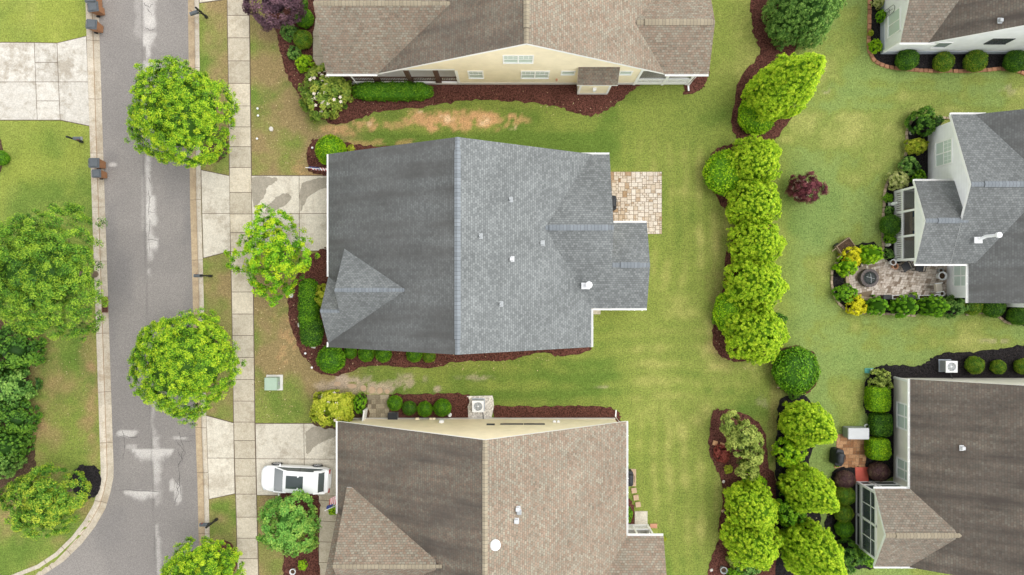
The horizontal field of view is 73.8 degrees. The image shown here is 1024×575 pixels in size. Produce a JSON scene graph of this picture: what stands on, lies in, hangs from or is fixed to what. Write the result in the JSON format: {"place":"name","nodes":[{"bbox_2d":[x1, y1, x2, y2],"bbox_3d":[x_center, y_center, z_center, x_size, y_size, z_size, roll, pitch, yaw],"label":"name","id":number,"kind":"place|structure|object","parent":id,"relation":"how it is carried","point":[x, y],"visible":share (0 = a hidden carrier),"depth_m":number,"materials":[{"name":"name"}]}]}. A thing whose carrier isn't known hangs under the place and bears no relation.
{"place":"outdoors","nodes":[
{"label":"outdoors","id":0,"kind":"place"},
{"bbox_2d":[0,36,89,125],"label":"driveway","id":1,"kind":"structure","parent":0,"point":[43,81],"depth_m":47.97,"materials":[{"name":"concrete"}]},
{"bbox_2d":[44,0,198,574],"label":"road","id":2,"kind":"structure","parent":0,"point":[144,529],"depth_m":48.12,"materials":[{"name":"asphalt"}]},
{"bbox_2d":[227,0,258,574],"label":"sidewalk","id":3,"kind":"structure","parent":0,"point":[240,148],"depth_m":47.97,"materials":[{"name":"concrete"}]},
{"bbox_2d":[201,170,326,258],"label":"driveway","id":4,"kind":"structure","parent":0,"point":[311,217],"depth_m":47.97,"materials":[{"name":"concrete"}]},
{"bbox_2d":[251,176,277,206],"bbox_3d":[-17.806,-7.056,47.965,1.517,0.001,2.622,38,90,0],"label":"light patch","id":5,"kind":"object","parent":4,"relation":"on","point":[260,185],"visible":0.97,"depth_m":47.97,"materials":[{"name":"concrete"}]},
{"bbox_2d":[299,178,326,210],"bbox_3d":[-14.207,-6.875,47.965,2.994,0.001,1.400,-42,90,0],"label":"wet patch","id":6,"kind":"object","parent":4,"relation":"on","point":[309,188],"visible":0.87,"depth_m":47.97,"materials":[{"name":"concrete"}]},
{"bbox_2d":[206,415,335,499],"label":"driveway","id":7,"kind":"structure","parent":0,"point":[284,443],"depth_m":47.97,"materials":[{"name":"concrete"}]},
{"bbox_2d":[261,462,331,494],"bbox_3d":[-15.000,13.281,47.216,4.900,1.512,2.200,3,90,0],"label":"parked car","id":8,"kind":"object","parent":7,"relation":"on","point":[280,477],"visible":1,"depth_m":46.77,"materials":[{"name":"white paint"}]},
{"bbox_2d":[305,426,335,453],"bbox_3d":[-13.580,10.374,47.965,2.853,0.001,1.428,-32,90,0],"label":"wet patch","id":9,"kind":"object","parent":7,"relation":"on","point":[315,436],"visible":0.81,"depth_m":47.97,"materials":[{"name":"concrete"}]},
{"bbox_2d":[318,495,336,574],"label":"walkway","id":10,"kind":"structure","parent":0,"point":[327,522],"depth_m":47.97,"materials":[{"name":"concrete"}]},
{"bbox_2d":[320,137,649,354],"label":"house","id":11,"kind":"structure","parent":0,"point":[457,245],"depth_m":42.43,"materials":[{"name":"grey"}]},
{"bbox_2d":[0,0,1023,574],"bbox_3d":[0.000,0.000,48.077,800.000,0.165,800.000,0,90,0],"label":"lawn","id":12,"kind":"structure","parent":0,"point":[658,378],"depth_m":48.00,"materials":[{"name":"plant"}]},
{"bbox_2d":[0,320,35,494],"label":"mulch bed","id":13,"kind":"object","parent":12,"relation":"on","point":[31,463],"visible":0.17,"depth_m":47.92,"materials":[{"name":"soil"}]},
{"bbox_2d":[0,435,27,479],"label":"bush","id":14,"kind":"object","parent":13,"relation":"on","point":[5,466],"visible":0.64,"depth_m":46.47,"materials":[{"name":"green plant"}]},
{"bbox_2d":[0,426,35,461],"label":"evergreen tree","id":15,"kind":"object","parent":13,"relation":"on","point":[21,442],"visible":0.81,"depth_m":46.41,"materials":[{"name":"green plant"}]},
{"bbox_2d":[0,397,42,435],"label":"bush","id":16,"kind":"object","parent":12,"relation":"on","point":[14,417],"visible":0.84,"depth_m":46.53,"materials":[{"name":"green plant"}]},
{"bbox_2d":[0,360,43,410],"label":"bush","id":17,"kind":"object","parent":12,"relation":"on","point":[15,388],"visible":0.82,"depth_m":46.20,"materials":[{"name":"green plant"}]},
{"bbox_2d":[0,323,47,378],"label":"bush","id":18,"kind":"object","parent":12,"relation":"on","point":[16,352],"visible":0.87,"depth_m":46.19,"materials":[{"name":"green plant"}]},
{"bbox_2d":[0,462,91,540],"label":"ornamental tree","id":19,"kind":"object","parent":12,"relation":"on","point":[49,505],"visible":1,"depth_m":44.70,"materials":[{"name":"green plant"}]},
{"bbox_2d":[0,200,109,342],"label":"shade tree","id":20,"kind":"object","parent":12,"relation":"on","point":[40,271],"visible":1,"depth_m":41.08,"materials":[{"name":"green plant"}]},
{"bbox_2d":[13,2,113,574],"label":"kerb","id":21,"kind":"structure","parent":12,"relation":"on","point":[95,513],"depth_m":48.10,"materials":[{"name":"concrete"}]},
{"bbox_2d":[70,464,100,498],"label":"black mulch bed","id":22,"kind":"object","parent":12,"relation":"on","point":[92,475],"visible":0.78,"depth_m":47.94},
{"bbox_2d":[188,0,209,545],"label":"kerb","id":23,"kind":"structure","parent":12,"relation":"on","point":[197,282],"depth_m":48.11,"materials":[{"name":"concrete"}]},
{"bbox_2d":[201,129,229,161],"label":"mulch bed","id":24,"kind":"object","parent":12,"relation":"on","point":[220,155],"visible":0.25,"depth_m":47.94,"materials":[{"name":"soil"}]},
{"bbox_2d":[123,54,239,168],"bbox_3d":[-20.990,-11.088,44.479,6.827,7.154,6.934,17,90,0],"label":"street tree","id":25,"kind":"object","parent":24,"relation":"on","point":[180,112],"visible":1,"depth_m":42.13,"materials":[{"name":"green plant"}]},
{"bbox_2d":[218,540,236,573],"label":"mulch bed","id":26,"kind":"object","parent":12,"relation":"on","point":[231,545],"visible":0.2,"depth_m":47.96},
{"bbox_2d":[159,535,245,574],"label":"street tree","id":27,"kind":"object","parent":26,"relation":"on","point":[204,558],"visible":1,"depth_m":42.90,"materials":[{"name":"green plant"}]},
{"bbox_2d":[223,202,319,306],"bbox_3d":[-15.644,-2.124,45.187,5.234,5.735,5.592,39,90,0],"label":"young tree","id":28,"kind":"object","parent":12,"relation":"on","point":[274,254],"visible":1,"depth_m":43.91,"materials":[{"name":"green plant"}]},
{"bbox_2d":[277,493,320,574],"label":"mulch bed","id":29,"kind":"object","parent":12,"relation":"on","point":[311,559],"visible":0.41,"depth_m":47.93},
{"bbox_2d":[255,488,321,557],"bbox_3d":[-14.864,15.716,45.787,4.081,4.538,4.566,0,90,0],"label":"young tree","id":30,"kind":"object","parent":29,"relation":"on","point":[290,527],"visible":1,"depth_m":44.70,"materials":[{"name":"green plant"}]},
{"bbox_2d":[310,393,370,429],"bbox_3d":[-12.044,8.745,47.981,4.242,0.138,2.612,0,90,0],"label":"mulch bed","id":31,"kind":"object","parent":12,"relation":"on","point":[359,415],"visible":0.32,"depth_m":47.95,"materials":[{"name":"soil"}]},
{"bbox_2d":[309,389,354,427],"bbox_3d":[-12.389,8.337,46.610,3.181,2.063,2.760,0,90,0],"label":"flowering bush","id":32,"kind":"object","parent":31,"relation":"on","point":[338,407],"visible":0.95,"depth_m":46.27,"materials":[{"name":"yellow plant"}]},
{"bbox_2d":[306,138,384,175],"bbox_3d":[-10.441,-9.163,47.981,8.059,0.138,2.697,0,90,0],"label":"mulch bed","id":33,"kind":"object","parent":12,"relation":"on","point":[313,160],"visible":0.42,"depth_m":47.95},
{"bbox_2d":[315,134,346,164],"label":"clipped shrub","id":34,"kind":"object","parent":33,"relation":"on","point":[327,144],"visible":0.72,"depth_m":46.61,"materials":[{"name":"green plant"}]},
{"bbox_2d":[367,395,388,417],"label":"patio","id":35,"kind":"structure","parent":12,"relation":"on","point":[377,407],"depth_m":47.96,"materials":[{"name":"tile"}]},
{"bbox_2d":[287,247,591,375],"bbox_3d":[-5.858,4.417,47.981,21.456,0.138,8.503,21,90,0],"label":"mulch bed","id":36,"kind":"object","parent":12,"relation":"on","point":[317,271],"visible":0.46,"depth_m":47.94,"materials":[{"name":"wood"}]},
{"bbox_2d":[297,278,320,329],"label":"hedge","id":37,"kind":"object","parent":36,"relation":"on","point":[309,308],"visible":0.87,"depth_m":46.81,"materials":[{"name":"green plant"}]},
{"bbox_2d":[299,317,323,346],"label":"hedge","id":38,"kind":"object","parent":36,"relation":"on","point":[312,336],"visible":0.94,"depth_m":46.88,"materials":[{"name":"green plant"}]},
{"bbox_2d":[316,345,345,373],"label":"clipped shrub","id":39,"kind":"object","parent":36,"relation":"on","point":[330,360],"visible":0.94,"depth_m":46.74,"materials":[{"name":"green plant"}]},
{"bbox_2d":[270,0,639,124],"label":"mulch bed","id":40,"kind":"object","parent":12,"relation":"on","point":[564,96],"visible":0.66,"depth_m":47.93,"materials":[{"name":"soil"}]},
{"bbox_2d":[242,0,306,31],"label":"purple tree","id":41,"kind":"object","parent":40,"relation":"on","point":[274,6],"visible":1,"depth_m":45.04,"materials":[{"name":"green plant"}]},
{"bbox_2d":[298,63,353,123],"bbox_3d":[-12.982,-13.244,46.635,3.656,2.233,4.062,32,90,0],"label":"flowering bush","id":42,"kind":"object","parent":40,"relation":"on","point":[327,90],"visible":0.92,"depth_m":46.21,"materials":[{"name":"green plant"}]},
{"bbox_2d":[351,80,433,101],"bbox_3d":[-8.304,-13.635,47.379,5.854,1.395,1.480,0,90,0],"label":"hedge","id":43,"kind":"object","parent":40,"relation":"on","point":[393,91],"visible":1,"depth_m":46.97,"materials":[{"name":"green plant"}]},
{"bbox_2d":[325,410,665,574],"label":"house","id":44,"kind":"structure","parent":12,"relation":"on","point":[482,496],"depth_m":42.17,"materials":[{"name":"brown"}]},
{"bbox_2d":[389,392,620,421],"bbox_3d":[-0.374,8.748,47.981,16.636,0.138,2.748,0,90,0],"label":"mulch bed","id":45,"kind":"object","parent":12,"relation":"on","point":[459,402],"visible":0.41,"depth_m":47.93,"materials":[{"name":"wood"}]},
{"bbox_2d":[467,396,493,417],"bbox_3d":[-2.215,8.404,47.985,1.899,0.070,1.618,0,90,0],"label":"gravel pad","id":46,"kind":"object","parent":45,"relation":"on","point":[489,406],"visible":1,"depth_m":47.95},
{"bbox_2d":[313,0,714,94],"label":"house","id":47,"kind":"structure","parent":12,"relation":"on","point":[595,47],"depth_m":42.88,"materials":[{"name":"brown"}]},
{"bbox_2d":[611,172,661,233],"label":"patio","id":48,"kind":"structure","parent":12,"relation":"on","point":[638,195],"depth_m":47.96,"materials":[{"name":"stone"}]},
{"bbox_2d":[710,143,772,361],"bbox_3d":[16.085,-2.438,47.981,4.670,0.138,15.370,0,90,0],"label":"mulch bed","id":49,"kind":"object","parent":12,"relation":"on","point":[720,348],"visible":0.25,"depth_m":47.95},
{"bbox_2d":[702,148,747,196],"bbox_3d":[14.748,-7.923,46.965,3.385,2.285,3.347,2,90,0],"label":"clipped shrub","id":50,"kind":"object","parent":49,"relation":"on","point":[721,178],"visible":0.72,"depth_m":46.39,"materials":[{"name":"green plant"}]},
{"bbox_2d":[712,289,751,335],"bbox_3d":[15.284,1.721,47.085,2.991,2.019,3.402,0,90,0],"label":"clipped shrub","id":51,"kind":"object","parent":49,"relation":"on","point":[723,307],"visible":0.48,"depth_m":46.62,"materials":[{"name":"green plant"}]},
{"bbox_2d":[724,177,781,229],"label":"evergreen tree","id":52,"kind":"object","parent":49,"relation":"on","point":[753,202],"visible":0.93,"depth_m":45.17,"materials":[{"name":"green plant"}]},
{"bbox_2d":[726,133,782,191],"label":"evergreen tree","id":53,"kind":"object","parent":49,"relation":"on","point":[754,159],"visible":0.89,"depth_m":45.03,"materials":[{"name":"green plant"}]},
{"bbox_2d":[720,302,790,365],"bbox_3d":[16.585,3.104,45.611,4.307,4.956,4.406,-3,90,0],"label":"evergreen tree","id":54,"kind":"object","parent":49,"relation":"on","point":[756,336],"visible":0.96,"depth_m":45.12,"materials":[{"name":"green plant"}]},
{"bbox_2d":[722,255,789,316],"bbox_3d":[16.469,-0.068,45.475,4.250,5.246,4.178,-20,90,0],"label":"evergreen tree","id":55,"kind":"object","parent":49,"relation":"on","point":[756,284],"visible":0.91,"depth_m":44.84,"materials":[{"name":"green plant"}]},
{"bbox_2d":[726,219,787,267],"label":"evergreen tree","id":56,"kind":"object","parent":49,"relation":"on","point":[761,241],"visible":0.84,"depth_m":45.12,"materials":[{"name":"green plant"}]},
{"bbox_2d":[708,408,775,574],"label":"mulch bed","id":57,"kind":"object","parent":12,"relation":"on","point":[718,559],"visible":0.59,"depth_m":47.94,"materials":[{"name":"soil"}]},
{"bbox_2d":[719,410,763,480],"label":"multi stem tree","id":58,"kind":"object","parent":57,"relation":"on","point":[738,439],"visible":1,"depth_m":45.34,"materials":[{"name":"green plant"}]},
{"bbox_2d":[722,478,779,532],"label":"evergreen tree","id":59,"kind":"object","parent":57,"relation":"on","point":[752,507],"visible":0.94,"depth_m":45.25,"materials":[{"name":"green plant"}]},
{"bbox_2d":[719,512,784,570],"bbox_3d":[16.208,17.050,45.580,4.157,5.018,4.168,6,90,0],"label":"evergreen tree","id":60,"kind":"object","parent":57,"relation":"on","point":[761,549],"visible":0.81,"depth_m":44.91,"materials":[{"name":"green plant"}]},
{"bbox_2d":[731,0,809,143],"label":"mulch bed","id":61,"kind":"object","parent":12,"relation":"on","point":[768,53],"visible":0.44,"depth_m":47.93,"materials":[{"name":"soil"}]},
{"bbox_2d":[737,100,775,135],"bbox_3d":[16.963,-11.869,47.242,2.834,1.674,2.802,-12,90,0],"label":"clipped shrub","id":62,"kind":"object","parent":61,"relation":"on","point":[747,118],"visible":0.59,"depth_m":46.91,"materials":[{"name":"green plant"}]},
{"bbox_2d":[740,52,826,122],"bbox_3d":[17.674,-12.962,43.398,4.174,9.404,4.175,31,90,0],"label":"evergreen tree","id":63,"kind":"object","parent":61,"relation":"on","point":[778,92],"visible":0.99,"depth_m":43.05,"materials":[{"name":"green plant"}]},
{"bbox_2d":[761,0,847,51],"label":"evergreen tree","id":64,"kind":"object","parent":61,"relation":"on","point":[790,22],"visible":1,"depth_m":44.87,"materials":[{"name":"green plant"}]},
{"bbox_2d":[773,345,818,394],"bbox_3d":[19.925,5.843,47.981,3.312,0.138,3.573,0,90,0],"label":"mulch bed","id":65,"kind":"object","parent":12,"relation":"on","point":[807,392],"visible":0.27,"depth_m":47.96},
{"bbox_2d":[771,345,820,395],"bbox_3d":[19.563,5.695,46.968,3.408,2.279,3.519,0,90,0],"label":"clipped shrub","id":66,"kind":"object","parent":65,"relation":"on","point":[795,369],"visible":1,"depth_m":46.41,"materials":[{"name":"green plant"}]},
{"bbox_2d":[774,395,820,574],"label":"black mulch bed","id":67,"kind":"object","parent":12,"relation":"on","point":[780,568],"visible":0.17,"depth_m":47.94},
{"bbox_2d":[771,435,807,466],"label":"bush","id":68,"kind":"object","parent":67,"relation":"on","point":[791,453],"visible":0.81,"depth_m":46.76,"materials":[{"name":"green plant"}]},
{"bbox_2d":[775,492,806,527],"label":"bush","id":69,"kind":"object","parent":67,"relation":"on","point":[785,509],"visible":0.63,"depth_m":46.59,"materials":[{"name":"green plant"}]},
{"bbox_2d":[777,399,837,450],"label":"evergreen tree","id":70,"kind":"object","parent":67,"relation":"on","point":[809,424],"visible":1,"depth_m":44.97,"materials":[{"name":"green plant"}]},
{"bbox_2d":[776,462,839,514],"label":"evergreen tree","id":71,"kind":"object","parent":67,"relation":"on","point":[814,490],"visible":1,"depth_m":44.85,"materials":[{"name":"green plant"}]},
{"bbox_2d":[776,517,847,574],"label":"evergreen tree","id":72,"kind":"object","parent":67,"relation":"on","point":[807,552],"visible":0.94,"depth_m":44.76,"materials":[{"name":"green plant"}]},
{"bbox_2d":[793,182,803,196],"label":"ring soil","id":73,"kind":"structure","parent":12,"relation":"on","point":[797,190],"depth_m":47.94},
{"bbox_2d":[785,171,829,203],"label":"japanese maple","id":74,"kind":"object","parent":73,"relation":"on","point":[808,187],"visible":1,"depth_m":46.52,"materials":[{"name":"red plant"}]},
{"bbox_2d":[824,466,872,569],"bbox_3d":[24.132,16.388,47.981,4.578,0.138,7.772,-21,90,0],"label":"black mulch bed","id":75,"kind":"object","parent":12,"relation":"on","point":[831,521],"visible":0.22,"depth_m":47.93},
{"bbox_2d":[834,537,867,574],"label":"bush","id":76,"kind":"object","parent":75,"relation":"on","point":[849,556],"visible":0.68,"depth_m":46.62,"materials":[{"name":"green plant"}]},
{"bbox_2d":[834,434,865,467],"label":"patio","id":77,"kind":"structure","parent":12,"relation":"on","point":[854,451],"depth_m":47.96,"materials":[{"name":"stone"}]},
{"bbox_2d":[843,426,868,438],"bbox_3d":[23.922,10.092,47.520,1.460,0.880,0.780,0,90,0],"label":"storage box","id":78,"kind":"object","parent":77,"relation":"on","point":[855,432],"visible":1,"depth_m":47.08,"materials":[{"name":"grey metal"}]},
{"bbox_2d":[849,259,887,296],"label":"patio","id":79,"kind":"structure","parent":12,"relation":"on","point":[863,290],"depth_m":47.96,"materials":[{"name":"stone"}]},
{"bbox_2d":[870,260,946,296],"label":"patio","id":80,"kind":"structure","parent":12,"relation":"on","point":[898,281],"depth_m":47.96,"materials":[{"name":"stone"}]},
{"bbox_2d":[884,119,949,263],"bbox_3d":[28.297,-6.841,47.981,4.119,0.138,10.553,5,90,0],"label":"black mulch bed","id":81,"kind":"object","parent":12,"relation":"on","point":[922,159],"visible":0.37,"depth_m":47.92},
{"bbox_2d":[879,214,900,235],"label":"clipped shrub","id":82,"kind":"object","parent":81,"relation":"on","point":[889,224],"visible":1,"depth_m":47.09,"materials":[{"name":"green plant"}]},
{"bbox_2d":[885,169,908,190],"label":"bush","id":83,"kind":"object","parent":81,"relation":"on","point":[897,180],"visible":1,"depth_m":47.21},
{"bbox_2d":[903,137,929,155],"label":"bush","id":84,"kind":"object","parent":81,"relation":"on","point":[919,145],"visible":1,"depth_m":47.17,"materials":[{"name":"yellow plant"}]},
{"bbox_2d":[904,105,944,136],"bbox_3d":[28.490,-11.475,47.075,2.014,1.637,2.042,-43,90,0],"label":"bush","id":85,"kind":"object","parent":81,"relation":"on","point":[925,120],"visible":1,"depth_m":46.83,"materials":[{"name":"green plant"}]},
{"bbox_2d":[833,242,1023,325],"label":"black mulch bed","id":86,"kind":"object","parent":12,"relation":"on","point":[838,280],"visible":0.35,"depth_m":47.95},
{"bbox_2d":[831,256,857,277],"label":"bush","id":87,"kind":"object","parent":86,"relation":"on","point":[845,267],"visible":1,"depth_m":46.98,"materials":[{"name":"green plant"}]},
{"bbox_2d":[831,283,858,302],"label":"bush","id":88,"kind":"object","parent":86,"relation":"on","point":[846,292],"visible":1,"depth_m":47.09,"materials":[{"name":"green plant"}]},
{"bbox_2d":[859,244,883,264],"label":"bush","id":89,"kind":"object","parent":86,"relation":"on","point":[871,254],"visible":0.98,"depth_m":46.63,"materials":[{"name":"green plant"}]},
{"bbox_2d":[862,295,888,315],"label":"dwarf conifer","id":90,"kind":"object","parent":86,"relation":"on","point":[877,305],"visible":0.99,"depth_m":46.86,"materials":[{"name":"green plant"}]},
{"bbox_2d":[886,294,918,317],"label":"dwarf conifer","id":91,"kind":"object","parent":86,"relation":"on","point":[902,305],"visible":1,"depth_m":46.69,"materials":[{"name":"green plant"}]},
{"bbox_2d":[916,294,950,317],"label":"dwarf conifer","id":92,"kind":"object","parent":86,"relation":"on","point":[932,305],"visible":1,"depth_m":46.54,"materials":[{"name":"green plant"}]},
{"bbox_2d":[941,295,970,318],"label":"bush","id":93,"kind":"object","parent":86,"relation":"on","point":[957,306],"visible":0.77,"depth_m":47.02,"materials":[{"name":"green plant"}]},
{"bbox_2d":[863,345,1023,480],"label":"black mulch bed","id":94,"kind":"object","parent":12,"relation":"on","point":[1009,356],"visible":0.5,"depth_m":47.92,"materials":[{"name":"soil"}]},
{"bbox_2d":[863,385,890,412],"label":"hedge","id":95,"kind":"object","parent":94,"relation":"on","point":[878,399],"visible":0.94,"depth_m":46.86,"materials":[{"name":"green plant"}]},
{"bbox_2d":[864,436,891,460],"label":"hedge","id":96,"kind":"object","parent":94,"relation":"on","point":[878,448],"visible":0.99,"depth_m":46.87,"materials":[{"name":"green plant"}]},
{"bbox_2d":[866,461,890,481],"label":"clipped shrub","id":97,"kind":"object","parent":94,"relation":"on","point":[878,471],"visible":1,"depth_m":47.20,"materials":[{"name":"brown plant"}]},
{"bbox_2d":[868,412,892,437],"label":"hedge","id":98,"kind":"object","parent":94,"relation":"on","point":[880,424],"visible":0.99,"depth_m":47.05,"materials":[{"name":"green plant"}]},
{"bbox_2d":[867,369,893,389],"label":"bush","id":99,"kind":"object","parent":94,"relation":"on","point":[880,380],"visible":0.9,"depth_m":47.14,"materials":[{"name":"green plant"}]},
{"bbox_2d":[867,0,1023,75],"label":"garden edging","id":100,"kind":"object","parent":12,"relation":"on","point":[877,62],"visible":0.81,"depth_m":47.89,"materials":[{"name":"red brick"}]},
{"bbox_2d":[869,0,1023,70],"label":"black mulch bed","id":101,"kind":"object","parent":12,"relation":"on","point":[994,60],"visible":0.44,"depth_m":47.93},
{"bbox_2d":[894,49,919,70],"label":"clipped shrub","id":102,"kind":"object","parent":101,"relation":"on","point":[906,59],"visible":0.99,"depth_m":47.06,"materials":[{"name":"green plant"}]},
{"bbox_2d":[932,51,955,71],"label":"clipped shrub","id":103,"kind":"object","parent":101,"relation":"on","point":[944,61],"visible":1,"depth_m":47.16,"materials":[{"name":"green plant"}]},
{"bbox_2d":[962,50,988,72],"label":"clipped shrub","id":104,"kind":"object","parent":101,"relation":"on","point":[975,61],"visible":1,"depth_m":47.07,"materials":[{"name":"green plant"}]},
{"bbox_2d":[1002,50,1023,72],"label":"clipped shrub","id":105,"kind":"object","parent":101,"relation":"on","point":[1013,61],"visible":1,"depth_m":47.10,"materials":[{"name":"green plant"}]},
{"bbox_2d":[880,0,1023,53],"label":"house","id":106,"kind":"structure","parent":12,"relation":"on","point":[955,26],"depth_m":44.39,"materials":[{"name":"white"}]},
{"bbox_2d":[894,109,1023,307],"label":"house","id":107,"kind":"structure","parent":12,"relation":"on","point":[965,200],"depth_m":44.24,"materials":[{"name":"grey"}]},
{"bbox_2d":[935,138,951,167],"bbox_3d":[29.175,-9.100,46.150,0.090,1.800,1.700,0,90,0],"label":"window","id":108,"kind":"structure","parent":107,"relation":"in","point":[943,149],"depth_m":46.14,"materials":[{"name":"glass"}]},
{"bbox_2d":[856,377,1023,574],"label":"house","id":109,"kind":"structure","parent":0,"point":[949,499],"depth_m":43.91,"materials":[{"name":"brown"}]},
{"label":"mulch bed","id":110,"kind":"structure","parent":0,"visible":0},
{"bbox_2d":[126,306,246,428],"bbox_3d":[-20.655,5.006,44.318,7.017,7.476,7.354,-30,90,0],"label":"street tree","id":111,"kind":"object","parent":110,"relation":"on","point":[184,361],"visible":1,"depth_m":42.16,"materials":[{"name":"green plant"}]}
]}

